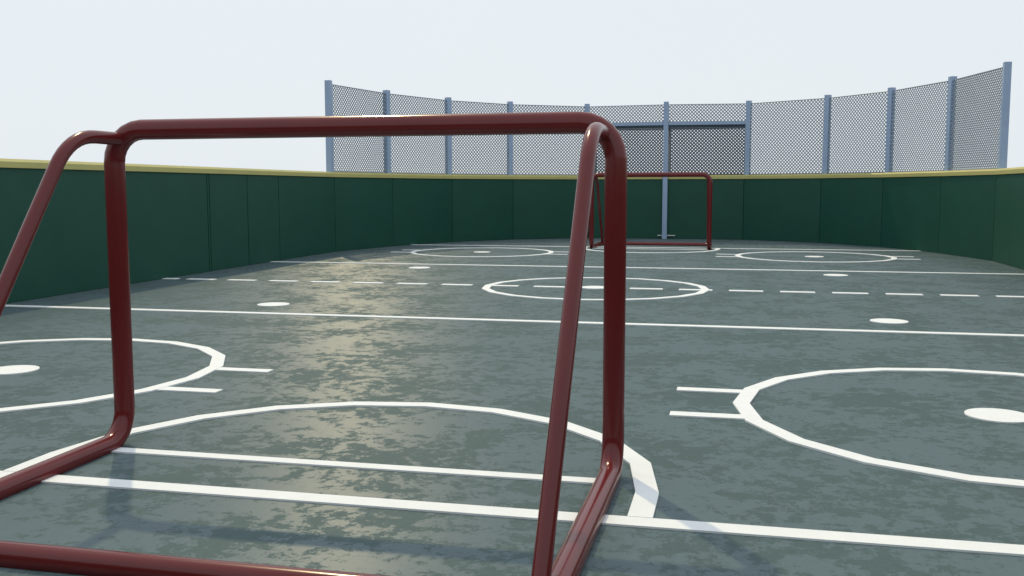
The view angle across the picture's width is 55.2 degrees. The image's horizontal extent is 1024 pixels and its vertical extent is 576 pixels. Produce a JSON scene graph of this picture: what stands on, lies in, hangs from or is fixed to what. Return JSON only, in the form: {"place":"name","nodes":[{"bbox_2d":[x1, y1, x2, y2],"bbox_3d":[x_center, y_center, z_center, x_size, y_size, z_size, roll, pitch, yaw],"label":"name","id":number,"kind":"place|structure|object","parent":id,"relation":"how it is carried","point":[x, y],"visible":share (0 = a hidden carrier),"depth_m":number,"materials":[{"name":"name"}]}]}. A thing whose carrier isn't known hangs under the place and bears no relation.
{"place":"outdoors","nodes":[
{"label":"outdoors","id":0,"kind":"place"},
{"bbox_2d":[0,238,1023,575],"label":"court floor","id":1,"kind":"structure","parent":0,"point":[802,408],"depth_m":4.40,"materials":[{"name":"grey concrete"}]},
{"bbox_2d":[0,111,626,575],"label":"hockey goal","id":2,"kind":"object","parent":1,"relation":"on","point":[570,559],"visible":0.98,"depth_m":3.34,"materials":[{"name":"red paint"}]},
{"bbox_2d":[0,158,1023,302],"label":"rink boards","id":3,"kind":"object","parent":1,"relation":"on","point":[185,220],"visible":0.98,"depth_m":15.05,"materials":[{"name":"green plastic"}]},
{"bbox_2d":[589,172,712,249],"bbox_3d":[2.400,-1.315,16.707,2.009,1.284,1.257,1,6,13],"label":"hockey goal","id":4,"kind":"object","parent":1,"relation":"on","point":[707,176],"visible":0.84,"depth_m":16.23,"materials":[{"name":"red paint"}]},
{"bbox_2d":[324,62,1011,238],"bbox_3d":[2.489,-2.080,17.027,9.939,2.699,5.336,1,6,13],"label":"chain link fence","id":5,"kind":"object","parent":1,"relation":"on","point":[953,127],"visible":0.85,"depth_m":17.90,"materials":[{"name":"grey metal"}]},
{"bbox_2d":[594,124,744,173],"bbox_3d":[3.200,-2.198,20.169,3.200,2.300,1.155,1,6,13],"label":"gate","id":6,"kind":"object","parent":5,"relation":"attached to","point":[661,126],"visible":0.17,"depth_m":19.53,"materials":[{"name":"grey metal"}]},
{"bbox_2d":[0,0,1023,174],"label":"sky","id":7,"kind":"structure","parent":0,"point":[68,68],"materials":[{"name":"white"}]}
]}

